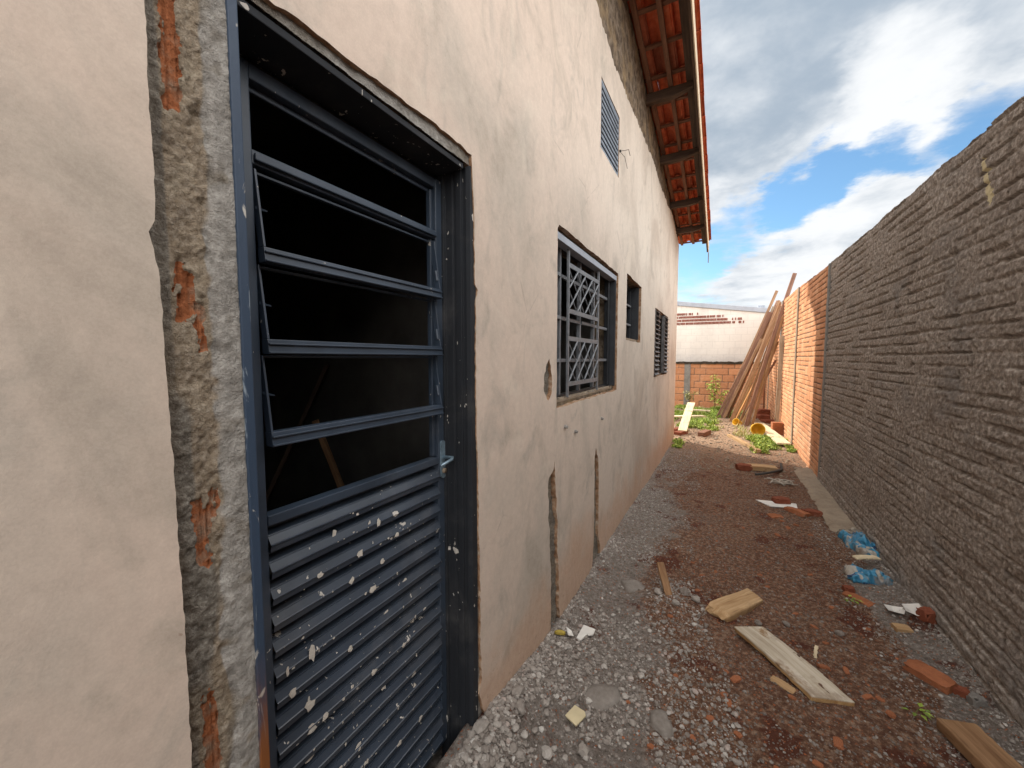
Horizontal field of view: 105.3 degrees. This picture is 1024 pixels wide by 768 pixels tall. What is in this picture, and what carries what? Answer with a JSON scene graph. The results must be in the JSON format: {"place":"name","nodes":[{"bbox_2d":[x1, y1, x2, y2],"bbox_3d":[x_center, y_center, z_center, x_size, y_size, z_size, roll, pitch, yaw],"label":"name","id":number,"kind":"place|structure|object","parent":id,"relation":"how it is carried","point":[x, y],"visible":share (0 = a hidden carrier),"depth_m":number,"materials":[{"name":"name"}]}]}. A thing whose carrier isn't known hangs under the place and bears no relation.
{"place":"outdoors","nodes":[
{"label":"outdoors","id":0,"kind":"place"},
{"bbox_2d":[674,405,754,437],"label":"dry grass","id":1,"kind":"structure","parent":0,"point":[739,433],"depth_m":8.04,"materials":[{"name":"beige plant"}]},
{"bbox_2d":[676,301,766,361],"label":"white building","id":2,"kind":"structure","parent":0,"point":[715,332],"depth_m":11.87,"materials":[{"name":"paint"}]},
{"bbox_2d":[425,407,1023,767],"bbox_3d":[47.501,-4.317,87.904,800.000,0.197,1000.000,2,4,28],"label":"ground","id":3,"kind":"structure","parent":0,"point":[831,730],"depth_m":2.02,"materials":[{"name":"red soil"}]},
{"bbox_2d":[0,0,710,767],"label":"house","id":4,"kind":"structure","parent":3,"relation":"on","point":[442,238],"depth_m":1.02,"materials":[{"name":"beige paint"}]},
{"bbox_2d":[266,364,329,503],"bbox_3d":[-1.454,0.584,2.402,0.027,1.530,0.140,24,-5,-21],"label":"leaning board","id":5,"kind":"object","parent":4,"relation":"on","point":[301,421],"visible":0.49,"depth_m":2.38,"materials":[{"name":"wood"}]},
{"bbox_2d":[312,419,343,487],"bbox_3d":[-0.836,0.745,2.084,0.026,1.180,0.040,-19,6,-6],"label":"wooden batten","id":6,"kind":"object","parent":4,"relation":"in","point":[331,462],"visible":0.32,"depth_m":2.03,"materials":[{"name":"brown wood"}]},
{"bbox_2d":[239,56,453,767],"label":"door","id":7,"kind":"structure","parent":4,"relation":"in","point":[357,611],"depth_m":1.06,"materials":[{"name":"blue paint"}]},
{"bbox_2d":[556,232,616,402],"bbox_3d":[0.473,-0.379,2.623,0.163,0.906,1.300,2,4,28],"label":"window","id":8,"kind":"structure","parent":4,"relation":"in","point":[565,246],"depth_m":2.57,"materials":[{"name":"paint"}]},
{"bbox_2d":[626,285,638,341],"bbox_3d":[1.096,-0.695,3.752,0.110,0.553,0.670,2,4,28],"label":"window","id":9,"kind":"structure","parent":4,"relation":"in","point":[632,305],"depth_m":4.03,"materials":[{"name":"paint"}]},
{"bbox_2d":[654,309,668,375],"bbox_3d":[2.055,-0.556,5.429,0.095,0.830,1.238,2,4,28],"label":"shuttered window","id":10,"kind":"structure","parent":4,"relation":"in","point":[664,338],"depth_m":5.62,"materials":[{"name":"paint"}]},
{"bbox_2d":[512,723,519,731],"bbox_3d":[0.013,1.276,1.450,0.028,0.021,0.032,2,4,28],"label":"rubble chunk","id":11,"kind":"object","parent":3,"relation":"on","point":[515,727],"visible":1,"depth_m":1.44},
{"bbox_2d":[516,700,524,714],"bbox_3d":[0.036,1.267,1.526,0.038,0.044,0.052,2,4,28],"label":"rubble chunk","id":12,"kind":"object","parent":3,"relation":"on","point":[520,705],"visible":1,"depth_m":1.51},
{"bbox_2d":[521,729,527,738],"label":"rubble chunk","id":13,"kind":"object","parent":3,"relation":"on","point":[524,734],"visible":1,"depth_m":1.44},
{"bbox_2d":[541,698,548,707],"bbox_3d":[0.134,1.307,1.601,0.039,0.032,0.030,2,4,28],"label":"rubble chunk","id":14,"kind":"object","parent":3,"relation":"on","point":[545,703],"visible":1,"depth_m":1.59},
{"bbox_2d":[543,708,548,716],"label":"rubble chunk","id":15,"kind":"object","parent":3,"relation":"on","point":[546,712],"visible":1,"depth_m":1.56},
{"bbox_2d":[542,745,552,759],"bbox_3d":[0.132,1.360,1.444,0.043,0.025,0.049,0,4,2],"label":"rubble chunk","id":16,"kind":"object","parent":3,"relation":"on","point":[547,752],"visible":1,"depth_m":1.43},
{"bbox_2d":[554,630,565,634],"bbox_3d":[0.250,1.291,2.032,0.057,0.020,0.029,6,15,-1],"label":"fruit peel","id":17,"kind":"object","parent":3,"relation":"on","point":[559,632],"visible":1,"depth_m":2.02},
{"bbox_2d":[565,705,585,725],"bbox_3d":[0.262,1.360,1.602,0.066,0.007,0.070,4,14,44],"label":"yellow board piece","id":18,"kind":"object","parent":3,"relation":"on","point":[575,715],"visible":1,"depth_m":1.60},
{"bbox_2d":[576,742,588,756],"bbox_3d":[0.269,1.388,1.483,0.048,0.035,0.045,2,4,28],"label":"rubble chunk","id":19,"kind":"object","parent":3,"relation":"on","point":[582,749],"visible":1,"depth_m":1.47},
{"bbox_2d":[576,625,594,640],"bbox_3d":[0.393,1.326,2.071,0.080,0.006,0.120,8,6,21],"label":"tile shard","id":20,"kind":"object","parent":3,"relation":"on","point":[585,630],"visible":1,"depth_m":2.08,"materials":[{"name":"white ceramic"}]},
{"bbox_2d":[585,710,590,718],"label":"rubble chunk","id":21,"kind":"object","parent":3,"relation":"on","point":[588,714],"visible":0.76,"depth_m":1.62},
{"bbox_2d":[585,683,620,710],"bbox_3d":[0.403,1.374,1.726,0.178,0.030,0.125,-2,4,-29],"label":"cement splash","id":22,"kind":"object","parent":3,"relation":"on","point":[603,696],"visible":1,"depth_m":1.71,"materials":[{"name":"concrete"}]},
{"bbox_2d":[601,713,606,720],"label":"rubble chunk","id":23,"kind":"object","parent":3,"relation":"on","point":[603,716],"visible":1,"depth_m":1.61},
{"bbox_2d":[621,693,628,698],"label":"rubble chunk","id":24,"kind":"object","parent":3,"relation":"on","point":[624,695],"visible":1,"depth_m":1.72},
{"bbox_2d":[629,719,635,725],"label":"rubble chunk","id":25,"kind":"object","parent":3,"relation":"on","point":[632,722],"visible":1,"depth_m":1.60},
{"bbox_2d":[620,579,645,592],"bbox_3d":[0.797,1.323,2.558,0.137,0.030,0.142,-1,4,-10],"label":"cement splash","id":26,"kind":"object","parent":3,"relation":"on","point":[631,585],"visible":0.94,"depth_m":2.54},
{"bbox_2d":[654,588,661,594],"bbox_3d":[0.903,1.279,2.408,0.047,0.034,0.051,-3,5,-41],"label":"loose stone","id":27,"kind":"object","parent":3,"relation":"on","point":[657,591],"visible":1,"depth_m":2.40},
{"bbox_2d":[650,709,673,738],"bbox_3d":[0.611,1.389,1.598,0.086,0.030,0.129,0,4,4],"label":"cement splash","id":28,"kind":"object","parent":3,"relation":"on","point":[660,722],"visible":1,"depth_m":1.59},
{"bbox_2d":[657,562,672,594],"bbox_3d":[0.962,1.252,2.443,0.048,0.025,0.263,0,43,1],"label":"wooden stake","id":29,"kind":"object","parent":3,"relation":"on","point":[664,578],"visible":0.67,"depth_m":2.46,"materials":[{"name":"brown wood"}]},
{"bbox_2d":[674,431,687,435],"bbox_3d":[3.296,0.949,7.618,0.300,0.065,0.146,-3,5,-40],"label":"brick slab","id":30,"kind":"object","parent":3,"relation":"on","point":[679,433],"depth_m":7.54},
{"bbox_2d":[678,402,694,431],"bbox_3d":[3.694,0.669,8.234,0.166,0.030,1.550,2,19,30],"label":"loose plank","id":31,"kind":"object","parent":30,"relation":"on","point":[685,419],"visible":1,"depth_m":8.13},
{"bbox_2d":[679,587,688,595],"bbox_3d":[1.081,1.306,2.458,0.057,0.042,0.060,2,4,28],"label":"loose stone","id":32,"kind":"object","parent":3,"relation":"on","point":[684,591],"visible":0.98,"depth_m":2.45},
{"bbox_2d":[682,391,697,401],"bbox_3d":[5.098,0.462,11.165,0.411,0.542,0.294,0,4,0],"label":"shrub","id":33,"kind":"object","parent":3,"relation":"on","point":[688,396],"visible":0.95,"depth_m":11.13,"materials":[{"name":"green plant"}]},
{"bbox_2d":[674,415,705,416],"bbox_3d":[3.958,0.769,9.299,1.300,0.030,0.156,0,4,-7],"label":"loose plank","id":34,"kind":"object","parent":3,"relation":"on","point":[691,416],"visible":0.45,"depth_m":9.30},
{"bbox_2d":[692,595,699,602],"bbox_3d":[1.123,1.313,2.381,0.048,0.041,0.037,2,4,28],"label":"loose stone","id":35,"kind":"object","parent":3,"relation":"on","point":[695,598],"visible":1,"depth_m":2.37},
{"bbox_2d":[698,429,710,436],"bbox_3d":[3.704,0.947,7.511,0.126,0.094,0.420,4,5,43],"label":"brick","id":36,"kind":"object","parent":3,"relation":"on","point":[704,433],"visible":0.92,"depth_m":7.41,"materials":[{"name":"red brick"}]},
{"bbox_2d":[705,715,714,721],"bbox_3d":[0.826,1.394,1.628,0.032,0.010,0.025,-7,-3,-11],"label":"brick chip","id":37,"kind":"object","parent":3,"relation":"on","point":[709,718],"visible":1,"depth_m":1.62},
{"bbox_2d":[705,375,728,407],"bbox_3d":[5.733,0.243,10.902,0.647,1.041,0.320,2,4,28],"label":"sapling","id":38,"kind":"object","parent":3,"relation":"on","point":[714,392],"visible":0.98,"depth_m":10.91,"materials":[{"name":"green plant"}]},
{"bbox_2d":[675,361,764,408],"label":"brick fence wall","id":39,"kind":"structure","parent":3,"relation":"on","point":[691,377],"depth_m":11.68,"materials":[{"name":"orange brick"}]},
{"bbox_2d":[716,358,746,416],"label":"leaning pole","id":40,"kind":"object","parent":3,"relation":"on","point":[729,391],"visible":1,"depth_m":9.62,"materials":[{"name":"brown wood"}]},
{"bbox_2d":[665,408,800,477],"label":"dry clods","id":41,"kind":"object","parent":3,"relation":"on","point":[730,447],"visible":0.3,"depth_m":6.17,"materials":[{"name":"soil"}]},
{"bbox_2d":[705,588,762,621],"bbox_3d":[1.349,1.331,2.354,0.431,0.053,0.137,0,6,-29],"label":"split wood block","id":42,"kind":"object","parent":3,"relation":"on","point":[730,607],"depth_m":2.32,"materials":[{"name":"wood"}]},
{"bbox_2d":[671,404,796,453],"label":"grass","id":43,"kind":"structure","parent":3,"relation":"on","point":[756,438],"depth_m":8.09,"materials":[{"name":"green plant"}]},
{"bbox_2d":[730,675,741,682],"bbox_3d":[1.045,1.377,1.822,0.053,0.012,0.030,-5,5,-21],"label":"brick chip","id":44,"kind":"object","parent":3,"relation":"on","point":[735,679],"visible":1,"depth_m":1.82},
{"bbox_2d":[732,418,741,425],"bbox_3d":[4.889,0.835,8.458,0.136,0.156,0.156,20,-4,-22],"label":"plastic bucket","id":45,"kind":"object","parent":3,"relation":"on","point":[735,421],"visible":0.94,"depth_m":8.48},
{"bbox_2d":[733,730,742,738],"bbox_3d":[0.904,1.401,1.561,0.020,0.008,0.032,-9,0,-22],"label":"brick chip","id":46,"kind":"object","parent":3,"relation":"on","point":[738,734],"visible":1,"depth_m":1.56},
{"bbox_2d":[723,338,762,417],"bbox_3d":[5.543,-0.110,9.396,0.063,2.060,0.034,25,15,25],"label":"leaning pole","id":47,"kind":"object","parent":3,"relation":"on","point":[742,378],"visible":0.91,"depth_m":9.38,"materials":[{"name":"brown wood"}]},
{"bbox_2d":[727,434,760,452],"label":"loose beam","id":48,"kind":"structure","parent":3,"relation":"on","point":[741,441],"depth_m":6.70,"materials":[{"name":"brown wood"}]},
{"bbox_2d":[735,463,752,470],"bbox_3d":[3.129,1.126,5.271,0.181,0.090,0.120,1,4,11],"label":"brick","id":49,"kind":"object","parent":3,"relation":"on","point":[743,466],"visible":0.96,"depth_m":5.22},
{"bbox_2d":[721,311,771,416],"bbox_3d":[5.636,-0.422,9.422,0.103,2.705,0.050,24,15,25],"label":"leaning board","id":50,"kind":"object","parent":3,"relation":"on","point":[761,330],"visible":0.8,"depth_m":9.34,"materials":[{"name":"brown wood"}]},
{"bbox_2d":[472,442,1023,767],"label":"pebbles","id":51,"kind":"object","parent":3,"relation":"on","point":[637,758],"visible":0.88,"depth_m":1.92,"materials":[{"name":"gravel"}]},
{"bbox_2d":[719,290,777,414],"bbox_3d":[5.758,-0.684,9.567,0.082,3.260,0.053,24,15,25],"label":"leaning pole","id":52,"kind":"object","parent":3,"relation":"on","point":[772,300],"visible":0.55,"depth_m":9.42,"materials":[{"name":"brown wood"}]},
{"bbox_2d":[727,317,771,417],"bbox_3d":[5.726,-0.366,9.434,0.071,2.575,0.043,23,15,25],"label":"leaning pole","id":53,"kind":"object","parent":3,"relation":"on","point":[731,408],"visible":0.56,"depth_m":9.52,"materials":[{"name":"brown wood"}]},
{"bbox_2d":[734,337,769,418],"bbox_3d":[5.715,-0.441,9.105,0.073,2.768,0.044,21,13,26],"label":"leaning board","id":54,"kind":"object","parent":3,"relation":"on","point":[746,393],"visible":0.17,"depth_m":9.19,"materials":[{"name":"brown wood"}]},
{"bbox_2d":[729,302,780,421],"bbox_3d":[5.512,-0.451,8.832,0.097,2.851,0.053,22,13,25],"label":"leaning pole","id":55,"kind":"object","parent":3,"relation":"on","point":[752,372],"visible":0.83,"depth_m":8.81,"materials":[{"name":"brown wood"}]},
{"bbox_2d":[731,300,780,411],"bbox_3d":[5.898,-0.575,9.610,0.126,3.000,0.131,24,15,28],"label":"leaning post","id":56,"kind":"object","parent":3,"relation":"on","point":[758,350],"visible":0.22,"depth_m":9.55,"materials":[{"name":"brown wood"}]},
{"bbox_2d":[735,338,778,418],"bbox_3d":[5.460,-0.063,8.755,0.032,2.087,0.243,26,17,25],"label":"leaning plank","id":57,"kind":"object","parent":3,"relation":"on","point":[742,406],"visible":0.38,"depth_m":8.84,"materials":[{"name":"orange wood"}]},
{"bbox_2d":[754,619,761,625],"bbox_3d":[1.391,1.347,2.206,0.034,0.026,0.036,-2,4,-22],"label":"loose stone","id":58,"kind":"object","parent":3,"relation":"on","point":[757,622],"visible":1,"depth_m":2.20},
{"bbox_2d":[751,423,765,434],"bbox_3d":[4.742,0.869,7.563,0.246,0.246,0.215,1,2,20],"label":"plastic bucket","id":59,"kind":"object","parent":3,"relation":"on","point":[758,428],"visible":0.9,"depth_m":7.59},
{"bbox_2d":[742,360,776,419],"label":"leaning pole","id":60,"kind":"object","parent":3,"relation":"on","point":[772,365],"visible":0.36,"depth_m":8.83,"materials":[{"name":"brown wood"}]},
{"bbox_2d":[740,306,780,420],"bbox_3d":[5.428,-0.373,8.542,0.054,2.683,0.032,19,12,26],"label":"leaning pole","id":61,"kind":"object","parent":3,"relation":"on","point":[752,388],"visible":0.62,"depth_m":8.56,"materials":[{"name":"brown wood"}]},
{"bbox_2d":[748,337,775,425],"bbox_3d":[5.418,-0.420,8.333,0.068,2.776,0.044,16,10,27],"label":"leaning pole","id":62,"kind":"object","parent":3,"relation":"on","point":[761,382],"visible":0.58,"depth_m":8.37,"materials":[{"name":"brown wood"}]},
{"bbox_2d":[747,463,777,471],"bbox_3d":[3.348,1.123,5.234,0.340,0.065,0.156,1,4,20],"label":"wood block","id":63,"kind":"object","parent":3,"relation":"on","point":[761,467],"depth_m":5.18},
{"bbox_2d":[757,409,769,414],"bbox_3d":[6.329,0.734,9.835,0.281,0.205,0.220,2,4,28],"label":"roof tile stack","id":64,"kind":"object","parent":3,"relation":"on","point":[764,411],"visible":0.45,"depth_m":9.75,"materials":[{"name":"ceramic"}]},
{"bbox_2d":[756,414,770,419],"bbox_3d":[6.000,0.807,9.335,0.281,0.145,0.220,2,4,23],"label":"roof tile stack","id":65,"kind":"object","parent":3,"relation":"on","point":[760,416],"visible":0.56,"depth_m":9.25,"materials":[{"name":"ceramic"}]},
{"bbox_2d":[750,300,779,371],"bbox_3d":[5.677,-0.515,9.120,0.066,2.909,0.037,21,14,26],"label":"leaning pole","id":66,"kind":"object","parent":3,"relation":"on","point":[768,326],"visible":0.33,"depth_m":8.91,"materials":[{"name":"brown wood"}]},
{"bbox_2d":[760,419,773,423],"bbox_3d":[5.824,0.851,8.863,0.282,0.085,0.220,1,4,17],"label":"roof tile stack","id":67,"kind":"object","parent":3,"relation":"on","point":[768,421],"visible":0.62,"depth_m":8.78,"materials":[{"name":"ceramic"}]},
{"bbox_2d":[751,316,783,424],"bbox_3d":[5.365,-0.228,8.215,0.054,2.389,0.033,15,9,27],"label":"leaning board","id":68,"kind":"object","parent":3,"relation":"on","point":[767,369],"visible":0.9,"depth_m":8.20,"materials":[{"name":"brown wood"}]},
{"bbox_2d":[755,463,783,475],"bbox_3d":[3.381,1.114,5.070,0.672,0.077,0.122,-2,4,-31],"label":"curved hose","id":69,"kind":"object","parent":3,"relation":"on","point":[774,471],"visible":1,"depth_m":4.97,"materials":[{"name":"rubber"}]},
{"bbox_2d":[744,273,796,425],"bbox_3d":[5.416,-0.667,8.232,0.091,3.297,0.052,17,11,27],"label":"leaning pole","id":70,"kind":"object","parent":3,"relation":"on","point":[774,333],"visible":0.94,"depth_m":8.21,"materials":[{"name":"brown wood"}]},
{"bbox_2d":[754,422,790,444],"bbox_3d":[4.935,0.923,7.469,0.206,0.035,2.000,2,5,22],"label":"loose plank","id":71,"kind":"object","parent":3,"relation":"on","point":[776,439],"visible":0.73,"depth_m":7.03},
{"bbox_2d":[766,513,783,518],"bbox_3d":[2.493,1.253,3.699,0.121,0.026,0.090,0,4,5],"label":"tile fragment","id":72,"kind":"object","parent":3,"relation":"on","point":[773,515],"visible":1,"depth_m":3.69,"materials":[{"name":"ceramic"}]},
{"bbox_2d":[756,500,796,507],"bbox_3d":[2.703,1.228,3.975,0.360,0.009,0.150,1,7,21],"label":"tile shard","id":73,"kind":"object","parent":3,"relation":"on","point":[769,503],"visible":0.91,"depth_m":3.96,"materials":[{"name":"white ceramic"}]},
{"bbox_2d":[771,422,783,434],"bbox_3d":[5.209,0.871,7.660,0.201,0.244,0.160,2,4,23],"label":"brick","id":74,"kind":"object","parent":3,"relation":"on","point":[778,427],"visible":0.65,"depth_m":7.59,"materials":[{"name":"orange brick"}]},
{"bbox_2d":[621,461,936,767],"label":"brick crumbs","id":75,"kind":"object","parent":3,"relation":"on","point":[623,737],"visible":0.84,"depth_m":1.98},
{"bbox_2d":[774,335,784,421],"bbox_3d":[5.432,-0.004,7.937,0.077,1.950,0.033,3,5,28],"label":"upright board","id":76,"kind":"object","parent":3,"relation":"on","point":[779,379],"visible":0.85,"depth_m":7.92,"materials":[{"name":"brown wood"}]},
{"bbox_2d":[764,477,796,485],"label":"tangled strips","id":77,"kind":"object","parent":3,"relation":"on","point":[783,481],"visible":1,"depth_m":4.61,"materials":[{"name":"plastic"}]},
{"bbox_2d":[771,496,790,503],"bbox_3d":[2.772,1.208,4.023,0.152,0.079,0.100,1,4,11],"label":"brick fragment","id":78,"kind":"object","parent":3,"relation":"on","point":[780,500],"visible":0.77,"depth_m":3.99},
{"bbox_2d":[770,675,795,693],"bbox_3d":[1.238,1.377,1.785,0.049,0.016,0.100,-2,4,-33],"label":"wooden shim","id":79,"kind":"object","parent":3,"relation":"on","point":[784,685],"visible":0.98,"depth_m":1.78,"materials":[{"name":"brown wood"}]},
{"bbox_2d":[734,626,854,706],"bbox_3d":[1.335,1.344,1.893,0.158,0.032,0.508,-1,4,-11],"label":"loose plank","id":80,"kind":"object","parent":3,"relation":"on","point":[809,680],"visible":1,"depth_m":1.84,"materials":[{"name":"wood"}]},
{"bbox_2d":[784,506,811,517],"bbox_3d":[2.777,1.246,3.798,0.110,0.055,0.201,8,1,-22],"label":"tile fragment","id":81,"kind":"object","parent":3,"relation":"on","point":[799,512],"visible":0.94,"depth_m":3.76,"materials":[{"name":"ceramic"}]},
{"bbox_2d":[801,508,822,516],"bbox_3d":[2.898,1.247,3.775,0.162,0.062,0.090,2,4,23],"label":"brick fragment","id":82,"kind":"object","parent":3,"relation":"on","point":[815,513],"visible":0.71,"depth_m":3.74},
{"bbox_2d":[813,645,818,657],"bbox_3d":[1.518,1.339,1.950,0.020,0.060,0.010,4,-28,44],"label":"wooden stick","id":83,"kind":"object","parent":3,"relation":"on","point":[816,648],"visible":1,"depth_m":1.95,"materials":[{"name":"white wood"}]},
{"bbox_2d":[812,759,823,767],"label":"brick chip","id":84,"kind":"object","parent":3,"relation":"on","point":[818,764],"visible":1,"depth_m":1.42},
{"bbox_2d":[817,664,830,669],"bbox_3d":[1.497,1.359,1.877,0.053,0.011,0.028,10,-4,7],"label":"brick chip","id":85,"kind":"object","parent":3,"relation":"on","point":[823,666],"visible":1,"depth_m":1.87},
{"bbox_2d":[833,736,843,749],"bbox_3d":[1.258,1.385,1.506,0.030,0.012,0.053,-3,0,37],"label":"brick chip","id":86,"kind":"object","parent":3,"relation":"on","point":[837,742],"visible":1,"depth_m":1.50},
{"bbox_2d":[834,630,844,635],"bbox_3d":[1.773,1.347,2.114,0.030,0.029,0.043,-3,5,-40],"label":"loose stone","id":87,"kind":"object","parent":3,"relation":"on","point":[839,633],"visible":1,"depth_m":2.11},
{"bbox_2d":[843,666,849,674],"bbox_3d":[1.585,1.358,1.851,0.020,0.008,0.053,-5,-2,29],"label":"brick chip","id":88,"kind":"object","parent":3,"relation":"on","point":[846,670],"visible":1,"depth_m":1.85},
{"bbox_2d":[841,584,854,592],"bbox_3d":[2.179,1.335,2.530,0.061,0.051,0.050,1,4,11],"label":"brick fragment","id":89,"kind":"object","parent":3,"relation":"on","point":[849,588],"visible":0.69,"depth_m":2.52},
{"bbox_2d":[835,527,860,533],"bbox_3d":[2.841,1.249,3.287,0.160,0.079,0.113,0,4,-6],"label":"sack scrap","id":90,"kind":"object","parent":3,"relation":"on","point":[851,530],"visible":0.24,"depth_m":3.29,"materials":[{"name":"plastic"}]},
{"bbox_2d":[838,530,879,557],"bbox_3d":[2.744,1.224,3.061,0.207,0.135,0.442,1,4,18],"label":"cement bag","id":91,"kind":"object","parent":3,"relation":"on","point":[858,543],"visible":0.85,"depth_m":3.02,"materials":[{"name":"blue plastic"}]},
{"bbox_2d":[842,591,875,606],"bbox_3d":[2.163,1.345,2.437,0.065,0.026,0.151,-1,4,-19],"label":"tile fragment","id":92,"kind":"object","parent":3,"relation":"on","point":[857,597],"visible":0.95,"depth_m":2.43,"materials":[{"name":"ceramic"}]},
{"bbox_2d":[852,555,880,559],"bbox_3d":[2.546,1.246,2.805,0.170,0.016,0.056,0,4,0],"label":"wood offcut","id":93,"kind":"object","parent":3,"relation":"on","point":[862,557],"visible":1,"depth_m":2.79,"materials":[{"name":"brown wood"}]},
{"bbox_2d":[861,694,873,699],"bbox_3d":[1.553,1.369,1.709,0.047,0.008,0.020,-10,4,-4],"label":"brick chip","id":94,"kind":"object","parent":3,"relation":"on","point":[867,696],"visible":1,"depth_m":1.71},
{"bbox_2d":[843,563,893,585],"bbox_3d":[2.420,1.289,2.650,0.273,0.080,0.170,1,4,20],"label":"cement bag","id":95,"kind":"object","parent":3,"relation":"on","point":[856,574],"visible":0.98,"depth_m":2.61,"materials":[{"name":"blue plastic"}]},
{"bbox_2d":[885,709,895,718],"bbox_3d":[1.579,1.376,1.627,0.032,0.012,0.030,3,10,-35],"label":"brick chip","id":96,"kind":"object","parent":3,"relation":"on","point":[890,714],"visible":1,"depth_m":1.62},
{"bbox_2d":[764,96,1023,729],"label":"boundary wall","id":97,"kind":"structure","parent":3,"relation":"on","point":[901,415],"depth_m":2.20,"materials":[{"name":"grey brick"}]},
{"bbox_2d":[884,604,904,613],"bbox_3d":[2.235,1.319,2.276,0.095,0.029,0.090,3,5,40],"label":"paper scrap","id":98,"kind":"object","parent":3,"relation":"on","point":[896,609],"visible":0.93,"depth_m":2.29,"materials":[{"name":"white paper"}]},
{"bbox_2d":[891,623,913,632],"bbox_3d":[2.140,1.344,2.142,0.075,0.031,0.055,1,4,17],"label":"wood offcut","id":99,"kind":"object","parent":3,"relation":"on","point":[899,627],"visible":0.92,"depth_m":2.13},
{"bbox_2d":[902,603,920,615],"bbox_3d":[2.260,1.271,2.201,0.090,0.038,0.095,2,4,23],"label":"paper scrap","id":100,"kind":"object","parent":3,"relation":"on","point":[911,608],"visible":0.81,"depth_m":2.22,"materials":[{"name":"white paper"}]},
{"bbox_2d":[901,703,933,720],"bbox_3d":[1.693,1.357,1.614,0.091,0.043,0.090,0,4,1],"label":"seedling","id":101,"kind":"object","parent":3,"relation":"on","point":[927,714],"visible":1,"depth_m":1.61,"materials":[{"name":"green plant"}]},
{"bbox_2d":[916,606,936,624],"bbox_3d":[2.288,1.274,2.148,0.076,0.071,0.065,0,4,0],"label":"brick fragment","id":102,"kind":"object","parent":3,"relation":"on","point":[926,614],"visible":0.95,"depth_m":2.13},
{"bbox_2d":[903,659,956,694],"bbox_3d":[1.931,1.352,1.803,0.085,0.056,0.156,-9,6,-18],"label":"brick","id":103,"kind":"object","parent":3,"relation":"on","point":[935,678],"visible":0.92,"depth_m":1.79,"materials":[{"name":"brick"}]},
{"bbox_2d":[952,684,969,698],"bbox_3d":[1.984,1.367,1.727,0.050,0.053,0.076,-3,5,-39],"label":"brick fragment","id":104,"kind":"object","parent":3,"relation":"on","point":[961,691],"visible":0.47,"depth_m":1.72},
{"bbox_2d":[966,691,988,707],"bbox_3d":[1.987,1.359,1.668,0.051,0.066,0.050,1,4,17],"label":"mortar lump","id":105,"kind":"object","parent":3,"relation":"on","point":[976,700],"visible":0.91,"depth_m":1.66,"materials":[{"name":"grey concrete"}]},
{"bbox_2d":[936,718,1022,767],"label":"corner board","id":106,"kind":"object","parent":3,"relation":"on","point":[975,745],"visible":1,"depth_m":1.45,"materials":[{"name":"brown wood"}]},
{"bbox_2d":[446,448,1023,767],"bbox_3d":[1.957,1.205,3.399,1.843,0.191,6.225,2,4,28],"label":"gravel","id":107,"kind":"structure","parent":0,"point":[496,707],"depth_m":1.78,"materials":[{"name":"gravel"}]},
{"bbox_2d":[473,718,490,733],"bbox_3d":[-0.113,1.246,1.421,0.054,0.040,0.059,2,4,28],"label":"rubble chunk","id":108,"kind":"object","parent":107,"relation":"on","point":[481,726],"visible":1,"depth_m":1.41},
{"bbox_2d":[492,721,501,727],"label":"rubble chunk","id":109,"kind":"object","parent":107,"relation":"on","point":[496,724],"visible":1,"depth_m":1.43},
{"bbox_2d":[509,742,517,753],"bbox_3d":[0.003,1.292,1.385,0.033,0.028,0.036,2,4,28],"label":"rubble chunk","id":110,"kind":"object","parent":107,"relation":"on","point":[513,747],"visible":1,"depth_m":1.38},
{"bbox_2d":[511,685,524,695],"bbox_3d":[0.028,1.256,1.594,0.060,0.043,0.039,-1,4,-8],"label":"rubble chunk","id":111,"kind":"object","parent":107,"relation":"on","point":[518,689],"visible":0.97,"depth_m":1.59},
{"bbox_2d":[638,672,644,678],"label":"rubble chunk","id":112,"kind":"object","parent":107,"relation":"on","point":[641,675],"visible":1,"depth_m":1.83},
{"bbox_2d":[677,0,1023,351],"label":"sky","id":113,"kind":"structure","parent":0,"point":[823,117],"materials":[{"name":"blue"}]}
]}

